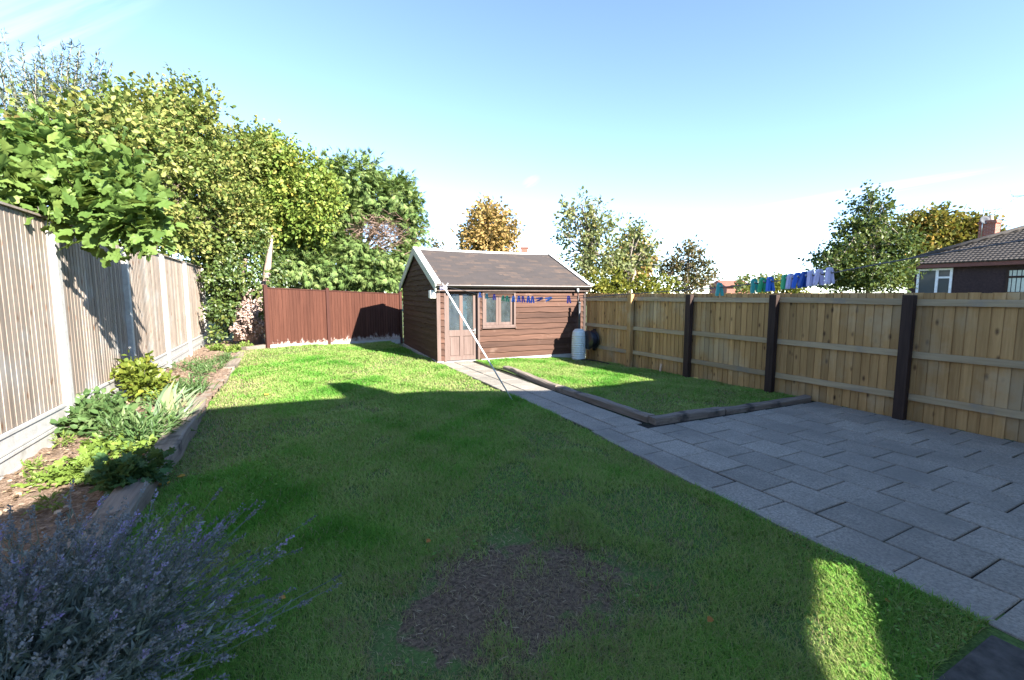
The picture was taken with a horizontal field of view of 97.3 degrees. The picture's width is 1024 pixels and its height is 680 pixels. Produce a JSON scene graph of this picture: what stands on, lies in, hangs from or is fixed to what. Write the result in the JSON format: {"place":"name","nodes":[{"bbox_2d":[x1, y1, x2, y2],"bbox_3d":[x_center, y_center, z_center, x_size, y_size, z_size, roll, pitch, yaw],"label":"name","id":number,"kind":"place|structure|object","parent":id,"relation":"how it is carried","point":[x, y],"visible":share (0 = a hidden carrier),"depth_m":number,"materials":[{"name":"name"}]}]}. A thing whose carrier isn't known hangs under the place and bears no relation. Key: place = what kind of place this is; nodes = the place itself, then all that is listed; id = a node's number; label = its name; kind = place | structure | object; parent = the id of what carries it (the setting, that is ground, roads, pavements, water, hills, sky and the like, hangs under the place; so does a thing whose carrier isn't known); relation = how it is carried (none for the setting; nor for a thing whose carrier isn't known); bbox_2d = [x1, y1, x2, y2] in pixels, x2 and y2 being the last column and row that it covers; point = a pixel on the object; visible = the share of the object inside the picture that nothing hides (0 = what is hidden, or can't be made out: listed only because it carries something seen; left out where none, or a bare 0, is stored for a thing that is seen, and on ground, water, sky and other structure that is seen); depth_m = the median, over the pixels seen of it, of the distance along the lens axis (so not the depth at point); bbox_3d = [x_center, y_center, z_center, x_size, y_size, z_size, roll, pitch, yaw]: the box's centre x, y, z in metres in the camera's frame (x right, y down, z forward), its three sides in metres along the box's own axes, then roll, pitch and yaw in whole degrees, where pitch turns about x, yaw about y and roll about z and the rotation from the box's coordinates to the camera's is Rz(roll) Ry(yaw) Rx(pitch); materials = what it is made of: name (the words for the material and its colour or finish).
{"place":"outdoors","nodes":[
{"label":"outdoors","id":0,"kind":"place"},
{"bbox_2d":[0,113,33,119],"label":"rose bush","id":1,"kind":"object","parent":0,"point":[10,115],"visible":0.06,"depth_m":7.64,"materials":[{"name":"plant"}]},
{"bbox_2d":[0,340,243,591],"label":"soil bed","id":2,"kind":"object","parent":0,"point":[26,499],"visible":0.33,"depth_m":3.73,"materials":[{"name":"brown soil"}]},
{"bbox_2d":[20,454,47,473],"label":"weed tuft","id":3,"kind":"object","parent":2,"relation":"on","point":[28,464],"visible":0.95,"depth_m":4.24,"materials":[{"name":"green plant"}]},
{"bbox_2d":[8,456,75,496],"bbox_3d":[-4.037,1.188,3.979,0.413,0.224,0.644,-2,6,-16],"label":"weed patch","id":4,"kind":"object","parent":2,"relation":"on","point":[49,469],"visible":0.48,"depth_m":3.86,"materials":[{"name":"green plant"}]},
{"bbox_2d":[21,486,69,515],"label":"weed tuft","id":5,"kind":"object","parent":2,"relation":"on","point":[46,498],"visible":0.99,"depth_m":3.50,"materials":[{"name":"green plant"}]},
{"bbox_2d":[49,429,78,449],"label":"weed tuft","id":6,"kind":"object","parent":2,"relation":"on","point":[64,442],"visible":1,"depth_m":4.99,"materials":[{"name":"green plant"}]},
{"bbox_2d":[39,442,117,486],"bbox_3d":[-3.859,1.140,4.041,0.467,0.360,0.537,5,8,42],"label":"lady mantle","id":7,"kind":"object","parent":2,"relation":"on","point":[82,460],"visible":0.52,"depth_m":3.98,"materials":[{"name":"green plant"}]},
{"bbox_2d":[49,385,143,438],"bbox_3d":[-5.147,0.898,5.624,1.072,0.566,1.220,-3,7,-27],"label":"sage plant","id":8,"kind":"object","parent":2,"relation":"on","point":[86,410],"visible":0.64,"depth_m":5.38,"materials":[{"name":"green plant"}]},
{"bbox_2d":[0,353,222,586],"bbox_3d":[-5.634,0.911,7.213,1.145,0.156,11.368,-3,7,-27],"label":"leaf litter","id":9,"kind":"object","parent":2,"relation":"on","point":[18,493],"visible":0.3,"depth_m":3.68,"materials":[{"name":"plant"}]},
{"bbox_2d":[56,454,172,568],"bbox_3d":[-3.078,1.319,3.612,0.233,0.260,1.851,-3,6,-26],"label":"timber sleeper","id":10,"kind":"object","parent":2,"relation":"on","point":[115,498],"visible":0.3,"depth_m":3.42,"materials":[{"name":"wood"}]},
{"bbox_2d":[79,415,171,457],"bbox_3d":[-4.169,1.044,4.978,0.821,0.332,1.319,-3,7,-27],"label":"weed patch","id":11,"kind":"object","parent":2,"relation":"on","point":[108,445],"visible":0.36,"depth_m":4.65,"materials":[{"name":"green plant"}]},
{"bbox_2d":[81,445,175,498],"bbox_3d":[-3.213,1.126,3.863,0.674,0.434,0.610,4,7,37],"label":"geranium plant","id":12,"kind":"object","parent":2,"relation":"on","point":[123,471],"visible":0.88,"depth_m":3.75,"materials":[{"name":"green plant"}]},
{"bbox_2d":[81,398,196,452],"bbox_3d":[-4.099,0.979,4.957,0.960,0.604,1.118,-3,7,-27],"label":"sage plant","id":13,"kind":"object","parent":2,"relation":"on","point":[130,426],"visible":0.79,"depth_m":4.86,"materials":[{"name":"green plant"}]},
{"bbox_2d":[106,350,180,401],"bbox_3d":[-5.815,0.584,7.160,0.926,0.876,0.967,-3,7,-27],"label":"flowering shrub","id":14,"kind":"object","parent":2,"relation":"on","point":[136,376],"visible":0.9,"depth_m":7.00,"materials":[{"name":"yellow plant"}]},
{"bbox_2d":[0,479,341,679],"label":"lavender bush","id":15,"kind":"object","parent":2,"relation":"on","point":[56,623],"visible":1,"depth_m":1.85,"materials":[{"name":"purple plant"}]},
{"bbox_2d":[145,416,196,465],"bbox_3d":[-3.812,1.163,5.098,0.241,0.268,1.420,-3,7,-27],"label":"timber sleeper","id":16,"kind":"object","parent":2,"relation":"on","point":[180,439],"visible":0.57,"depth_m":4.93,"materials":[{"name":"wood"}]},
{"bbox_2d":[135,374,208,410],"bbox_3d":[-5.367,0.809,7.196,0.826,0.430,1.789,-3,7,-27],"label":"weed patch","id":17,"kind":"object","parent":2,"relation":"on","point":[178,389],"visible":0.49,"depth_m":7.13,"materials":[{"name":"green plant"}]},
{"bbox_2d":[153,381,201,421],"bbox_3d":[-4.297,0.769,5.868,0.535,0.604,0.520,1,6,9],"label":"iris plant","id":18,"kind":"object","parent":2,"relation":"on","point":[166,395],"visible":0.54,"depth_m":5.75,"materials":[{"name":"green plant"}]},
{"bbox_2d":[166,390,212,422],"bbox_3d":[-4.152,0.843,5.747,0.462,0.475,0.592,-1,6,-9],"label":"iris plant","id":19,"kind":"object","parent":2,"relation":"on","point":[188,405],"visible":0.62,"depth_m":5.78,"materials":[{"name":"green plant"}]},
{"bbox_2d":[189,396,206,427],"bbox_3d":[-4.487,1.051,6.378,0.225,0.231,1.422,-3,7,-29],"label":"timber sleeper","id":20,"kind":"object","parent":2,"relation":"on","point":[203,404],"visible":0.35,"depth_m":6.42,"materials":[{"name":"brown wood"}]},
{"bbox_2d":[176,373,219,392],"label":"grass clump","id":21,"kind":"object","parent":2,"relation":"on","point":[200,382],"visible":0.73,"depth_m":7.59,"materials":[{"name":"green plant"}]},
{"bbox_2d":[161,351,235,379],"bbox_3d":[-6.911,0.542,9.944,1.344,0.386,3.251,-3,7,-27],"label":"weed patch","id":22,"kind":"object","parent":2,"relation":"on","point":[204,365],"visible":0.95,"depth_m":9.82,"materials":[{"name":"green plant"}]},
{"bbox_2d":[199,370,232,397],"bbox_3d":[-5.540,0.873,8.448,0.206,0.164,3.161,-3,6,-25],"label":"timber sleeper","id":23,"kind":"object","parent":2,"relation":"on","point":[213,386],"visible":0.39,"depth_m":8.09,"materials":[{"name":"brown wood"}]},
{"bbox_2d":[204,340,253,352],"bbox_3d":[-8.199,0.205,13.129,1.347,0.356,1.347,-3,7,-27],"label":"weed patch","id":24,"kind":"object","parent":2,"relation":"on","point":[232,348],"visible":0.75,"depth_m":13.01,"materials":[{"name":"green plant"}]},
{"bbox_2d":[223,351,244,371],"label":"timber sleeper","id":25,"kind":"object","parent":2,"relation":"on","point":[234,363],"visible":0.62,"depth_m":10.59,"materials":[{"name":"brown wood"}]},
{"bbox_2d":[194,219,293,343],"bbox_3d":[-9.305,-2.034,15.618,3.249,4.377,5.340,-3,7,-27],"label":"ivy trunk","id":26,"kind":"object","parent":2,"relation":"on","point":[238,293],"visible":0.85,"depth_m":14.67,"materials":[{"name":"green plant"}]},
{"bbox_2d":[424,236,452,248],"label":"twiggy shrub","id":27,"kind":"object","parent":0,"point":[435,244],"visible":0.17,"depth_m":23.80,"materials":[{"name":"green plant"}]},
{"bbox_2d":[0,0,1023,294],"label":"sky","id":28,"kind":"structure","parent":0,"point":[740,126],"materials":[{"name":"blue"}]},
{"bbox_2d":[520,247,528,252],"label":"distant house","id":29,"kind":"structure","parent":0,"point":[524,249],"depth_m":47.18,"materials":[{"name":"red brick"}]},
{"bbox_2d":[52,297,1012,440],"bbox_3d":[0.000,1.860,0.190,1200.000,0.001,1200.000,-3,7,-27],"label":"ground","id":30,"kind":"structure","parent":0,"point":[211,323],"depth_m":20.87,"materials":[{"name":"brown soil"}]},
{"bbox_2d":[0,28,128,209],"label":"willow tree","id":31,"kind":"object","parent":30,"relation":"on","point":[36,93],"visible":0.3,"depth_m":15.79,"materials":[{"name":"green plant"}]},
{"bbox_2d":[0,95,188,267],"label":"fig tree","id":32,"kind":"object","parent":30,"relation":"on","point":[92,193],"visible":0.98,"depth_m":5.29,"materials":[{"name":"green plant"}]},
{"bbox_2d":[0,201,208,479],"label":"concrete post fence","id":33,"kind":"object","parent":30,"relation":"on","point":[74,318],"visible":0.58,"depth_m":5.52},
{"bbox_2d":[0,61,281,287],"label":"hazel tree","id":34,"kind":"object","parent":30,"relation":"on","point":[206,172],"visible":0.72,"depth_m":12.96,"materials":[{"name":"green plant"}]},
{"bbox_2d":[208,321,233,338],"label":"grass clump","id":35,"kind":"object","parent":30,"relation":"on","point":[227,330],"visible":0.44,"depth_m":16.46,"materials":[{"name":"green plant"}]},
{"bbox_2d":[195,114,350,337],"bbox_3d":[-9.089,-4.160,17.252,5.628,8.552,3.577,-3,7,-27],"label":"hazel tree","id":36,"kind":"object","parent":30,"relation":"on","point":[301,196],"visible":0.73,"depth_m":16.86,"materials":[{"name":"green plant"}]},
{"bbox_2d":[262,285,402,347],"bbox_3d":[-5.750,-0.678,15.212,0.100,2.286,4.898,5,8,39],"label":"red fence","id":37,"kind":"object","parent":30,"relation":"on","point":[292,316],"visible":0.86,"depth_m":14.83,"materials":[{"name":"wood"}]},
{"bbox_2d":[255,146,436,302],"bbox_3d":[-7.280,-4.326,19.729,7.849,8.322,4.893,-3,7,-27],"label":"conifer tree","id":38,"kind":"object","parent":30,"relation":"on","point":[345,261],"visible":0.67,"depth_m":19.11,"materials":[{"name":"green plant"}]},
{"bbox_2d":[450,192,525,251],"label":"autumn tree","id":39,"kind":"object","parent":30,"relation":"on","point":[490,228],"visible":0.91,"depth_m":40.76,"materials":[{"name":"orange plant"}]},
{"bbox_2d":[399,247,591,364],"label":"garden shed","id":40,"kind":"structure","parent":30,"relation":"on","point":[436,329],"depth_m":12.46,"materials":[{"name":"wood"}]},
{"bbox_2d":[446,294,476,360],"bbox_3d":[-1.311,-0.370,11.654,0.836,1.825,0.087,-3,6,-24],"label":"door","id":41,"kind":"structure","parent":40,"relation":"in","point":[461,345],"depth_m":11.70,"materials":[{"name":"brown wood"}]},
{"bbox_2d":[482,291,516,328],"bbox_3d":[-0.345,-0.804,11.960,0.990,0.975,0.130,-3,6,-24],"label":"window","id":42,"kind":"structure","parent":40,"relation":"in","point":[498,324],"depth_m":11.99,"materials":[{"name":"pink wood"}]},
{"bbox_2d":[446,239,1023,298],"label":"clothes line","id":43,"kind":"object","parent":40,"relation":"attached to","point":[799,277],"visible":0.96,"depth_m":2.06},
{"bbox_2d":[715,283,723,295],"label":"clothes peg","id":44,"kind":"object","parent":43,"relation":"hanging from","point":[719,289],"visible":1,"depth_m":2.65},
{"bbox_2d":[750,279,757,292],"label":"clothes peg","id":45,"kind":"object","parent":43,"relation":"hanging from","point":[753,287],"visible":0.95,"depth_m":2.46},
{"bbox_2d":[757,277,765,291],"bbox_3d":[1.349,-0.297,2.427,0.044,0.078,0.018,-2,12,-1],"label":"clothes peg","id":46,"kind":"object","parent":43,"relation":"hanging from","point":[761,286],"visible":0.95,"depth_m":2.42,"materials":[{"name":"teal fabric"}]},
{"bbox_2d":[765,277,774,291],"bbox_3d":[1.368,-0.297,2.388,0.044,0.078,0.018,-5,4,-10],"label":"clothes peg","id":47,"kind":"object","parent":43,"relation":"hanging from","point":[770,285],"visible":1,"depth_m":2.38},
{"bbox_2d":[780,274,788,289],"bbox_3d":[1.404,-0.298,2.317,0.044,0.078,0.018,1,-3,-8],"label":"clothes peg","id":48,"kind":"object","parent":43,"relation":"hanging from","point":[783,281],"visible":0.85,"depth_m":2.31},
{"bbox_2d":[785,273,795,288],"bbox_3d":[1.418,-0.299,2.293,0.044,0.078,0.018,0,1,-4],"label":"clothes peg","id":49,"kind":"object","parent":43,"relation":"hanging from","point":[789,281],"visible":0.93,"depth_m":2.29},
{"bbox_2d":[791,272,801,287],"bbox_3d":[1.433,-0.300,2.264,0.044,0.078,0.018,4,4,14],"label":"clothes peg","id":50,"kind":"object","parent":43,"relation":"hanging from","point":[796,278],"visible":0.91,"depth_m":2.26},
{"bbox_2d":[797,271,807,286],"bbox_3d":[1.448,-0.301,2.235,0.044,0.078,0.018,6,5,-9],"label":"clothes peg","id":51,"kind":"object","parent":43,"relation":"hanging from","point":[802,280],"visible":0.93,"depth_m":2.23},
{"bbox_2d":[806,270,815,285],"bbox_3d":[1.464,-0.302,2.206,0.044,0.078,0.018,-4,2,-16],"label":"clothes peg","id":52,"kind":"object","parent":43,"relation":"hanging from","point":[810,278],"visible":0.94,"depth_m":2.20,"materials":[{"name":"blue fabric"}]},
{"bbox_2d":[812,269,823,284],"bbox_3d":[1.481,-0.303,2.173,0.044,0.078,0.018,3,5,7],"label":"clothes peg","id":53,"kind":"object","parent":43,"relation":"hanging from","point":[818,277],"visible":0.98,"depth_m":2.17,"materials":[{"name":"blue fabric"}]},
{"bbox_2d":[824,267,834,283],"bbox_3d":[1.503,-0.305,2.133,0.044,0.078,0.018,-4,4,-14],"label":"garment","id":54,"kind":"object","parent":43,"relation":"hanging from","point":[829,278],"visible":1,"depth_m":2.13,"materials":[{"name":"blue fabric"}]},
{"bbox_2d":[550,186,630,292],"bbox_3d":[2.856,-2.801,17.042,2.920,5.848,2.502,-3,7,-27],"label":"silver tree","id":55,"kind":"object","parent":30,"relation":"on","point":[590,240],"visible":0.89,"depth_m":16.85,"materials":[{"name":"grey plant"}]},
{"bbox_2d":[607,229,659,292],"bbox_3d":[9.085,-5.028,34.012,4.766,6.850,4.165,-3,7,-27],"label":"autumn tree","id":56,"kind":"object","parent":30,"relation":"on","point":[649,270],"visible":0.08,"depth_m":33.44,"materials":[{"name":"green plant"}]},
{"bbox_2d":[604,216,664,291],"bbox_3d":[4.772,-2.531,18.140,2.451,5.088,2.082,-3,7,-27],"label":"silver tree","id":57,"kind":"object","parent":30,"relation":"on","point":[635,261],"visible":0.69,"depth_m":17.83,"materials":[{"name":"grey plant"}]},
{"bbox_2d":[582,265,688,305],"bbox_3d":[4.202,-1.176,15.782,4.483,2.847,2.389,-3,7,-27],"label":"lime hedge","id":58,"kind":"object","parent":30,"relation":"on","point":[605,284],"visible":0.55,"depth_m":15.50,"materials":[{"name":"green plant"}]},
{"bbox_2d":[648,233,723,292],"bbox_3d":[7.242,-2.261,19.003,3.020,4.342,2.162,2,6,17],"label":"tree","id":59,"kind":"object","parent":30,"relation":"on","point":[689,277],"visible":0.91,"depth_m":18.77,"materials":[{"name":"green plant"}]},
{"bbox_2d":[730,272,781,292],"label":"wispy tree","id":60,"kind":"object","parent":30,"relation":"on","point":[746,277],"visible":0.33,"depth_m":39.98,"materials":[{"name":"green plant"}]},
{"bbox_2d":[742,273,810,292],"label":"bush","id":61,"kind":"object","parent":30,"relation":"on","point":[778,284],"visible":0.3,"depth_m":19.89,"materials":[{"name":"green plant"}]},
{"bbox_2d":[585,292,1023,442],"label":"pine fence","id":62,"kind":"object","parent":30,"relation":"on","point":[952,360],"visible":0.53,"depth_m":6.85,"materials":[{"name":"brown wood"}]},
{"bbox_2d":[585,329,599,350],"bbox_3d":[2.165,-0.007,12.359,0.250,0.600,0.530,-3,7,-27],"label":"hose reel","id":63,"kind":"object","parent":62,"relation":"attached to","point":[592,339],"visible":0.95,"depth_m":12.22,"materials":[{"name":"black plastic"}]},
{"bbox_2d":[797,179,932,292],"bbox_3d":[9.983,-2.037,12.980,3.124,5.141,3.006,5,8,43],"label":"glossy tree","id":64,"kind":"object","parent":30,"relation":"on","point":[872,238],"visible":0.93,"depth_m":12.68,"materials":[{"name":"green plant"}]},
{"bbox_2d":[882,201,1012,273],"bbox_3d":[32.439,-6.019,34.140,7.438,8.801,6.529,-3,7,-27],"label":"turning tree","id":65,"kind":"object","parent":30,"relation":"on","point":[945,229],"visible":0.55,"depth_m":33.25,"materials":[{"name":"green plant"}]},
{"bbox_2d":[440,361,641,430],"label":"path","id":66,"kind":"structure","parent":0,"point":[587,415],"depth_m":7.40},
{"bbox_2d":[86,341,1023,679],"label":"lawn","id":67,"kind":"structure","parent":0,"point":[467,604],"depth_m":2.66,"materials":[{"name":"plant"}]},
{"bbox_2d":[241,344,265,350],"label":"timber sleeper","id":68,"kind":"object","parent":67,"relation":"on","point":[247,348],"visible":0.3,"depth_m":13.07,"materials":[{"name":"brown wood"}]},
{"bbox_2d":[221,572,342,643],"bbox_3d":[-1.163,1.416,2.383,0.181,0.103,0.663,5,8,42],"label":"lavender sprig","id":69,"kind":"object","parent":67,"relation":"on","point":[269,616],"visible":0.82,"depth_m":2.33,"materials":[{"name":"purple plant"}]},
{"bbox_2d":[442,283,512,399],"bbox_3d":[-0.519,0.067,7.074,1.160,1.900,0.070,-3,7,-27],"label":"clothes prop","id":70,"kind":"object","parent":67,"relation":"on","point":[475,338],"visible":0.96,"depth_m":7.01,"materials":[{"name":"white paint"}]},
{"bbox_2d":[360,528,647,679],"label":"soil patch","id":71,"kind":"object","parent":67,"relation":"on","point":[628,613],"visible":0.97,"depth_m":2.51,"materials":[{"name":"brown soil"}]},
{"bbox_2d":[117,375,984,679],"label":"clover","id":72,"kind":"object","parent":67,"relation":"on","point":[865,665],"visible":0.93,"depth_m":3.32,"materials":[{"name":"green plant"}]},
{"bbox_2d":[707,616,713,621],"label":"fallen leaf","id":73,"kind":"object","parent":67,"relation":"on","point":[709,619],"visible":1,"depth_m":2.37,"materials":[{"name":"brown plant"}]},
{"bbox_2d":[937,635,1023,679],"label":"slab","id":74,"kind":"structure","parent":67,"relation":"on","point":[991,657],"depth_m":2.10,"materials":[{"name":"grey stone"}]},
{"bbox_2d":[474,357,795,414],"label":"side lawn","id":75,"kind":"structure","parent":0,"point":[635,395],"depth_m":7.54,"materials":[{"name":"plant"}]},
{"bbox_2d":[571,329,585,360],"bbox_3d":[1.856,0.128,12.512,0.412,0.880,0.412,-3,7,-27],"label":"water butt","id":76,"kind":"object","parent":75,"relation":"on","point":[578,348],"visible":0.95,"depth_m":12.35,"materials":[{"name":"plastic"}]},
{"bbox_2d":[581,359,615,365],"bbox_3d":[2.345,0.593,11.826,0.081,0.076,1.369,-5,8,-39],"label":"garden hose","id":77,"kind":"object","parent":75,"relation":"on","point":[596,360],"visible":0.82,"depth_m":11.96,"materials":[{"name":"green plastic"}]},
{"bbox_2d":[708,280,746,292],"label":"distant house","id":78,"kind":"structure","parent":0,"point":[728,289],"depth_m":56.46,"materials":[{"name":"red brick"}]},
{"bbox_2d":[462,361,1023,633],"bbox_3d":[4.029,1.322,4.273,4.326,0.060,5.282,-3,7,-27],"label":"patio","id":79,"kind":"structure","parent":0,"point":[867,462],"depth_m":4.14,"materials":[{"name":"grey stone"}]},
{"bbox_2d":[503,366,559,390],"bbox_3d":[0.361,0.782,9.289,0.177,0.175,2.475,-3,6,-23],"label":"timber sleeper","id":80,"kind":"object","parent":79,"relation":"on","point":[540,381],"visible":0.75,"depth_m":9.03,"materials":[{"name":"wood"}]},
{"bbox_2d":[556,385,654,422],"bbox_3d":[1.380,1.001,7.137,0.166,0.176,2.250,-3,7,-27],"label":"timber sleeper","id":81,"kind":"object","parent":79,"relation":"on","point":[615,406],"visible":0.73,"depth_m":6.90,"materials":[{"name":"wood"}]},
{"bbox_2d":[648,407,724,424],"bbox_3d":[2.462,1.085,6.316,1.281,0.177,0.157,-3,6,-24],"label":"timber sleeper","id":82,"kind":"object","parent":79,"relation":"on","point":[681,416],"visible":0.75,"depth_m":6.22,"materials":[{"name":"wood"}]},
{"bbox_2d":[723,395,811,414],"bbox_3d":[3.951,1.022,6.970,1.912,0.168,0.153,-3,6,-24],"label":"timber sleeper","id":83,"kind":"object","parent":79,"relation":"on","point":[780,402],"visible":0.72,"depth_m":6.90,"materials":[{"name":"wood"}]},
{"bbox_2d":[591,431,1023,641],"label":"kerb","id":84,"kind":"structure","parent":79,"relation":"on","point":[1014,633],"depth_m":3.19,"materials":[{"name":"grey concrete"}]},
{"bbox_2d":[899,208,1023,292],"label":"house","id":85,"kind":"structure","parent":0,"point":[996,269],"depth_m":16.30,"materials":[{"name":"brick"}]},
{"bbox_2d":[915,268,952,292],"bbox_3d":[15.956,-2.195,17.041,0.070,1.000,1.040,-3,7,-27],"label":"window","id":86,"kind":"structure","parent":85,"relation":"in","point":[939,280],"depth_m":16.99,"materials":[{"name":"grey plastic"}]},
{"bbox_2d":[1004,268,1023,292],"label":"window","id":87,"kind":"structure","parent":85,"relation":"in","point":[1014,282],"depth_m":15.15,"materials":[{"name":"grey"}]}
]}

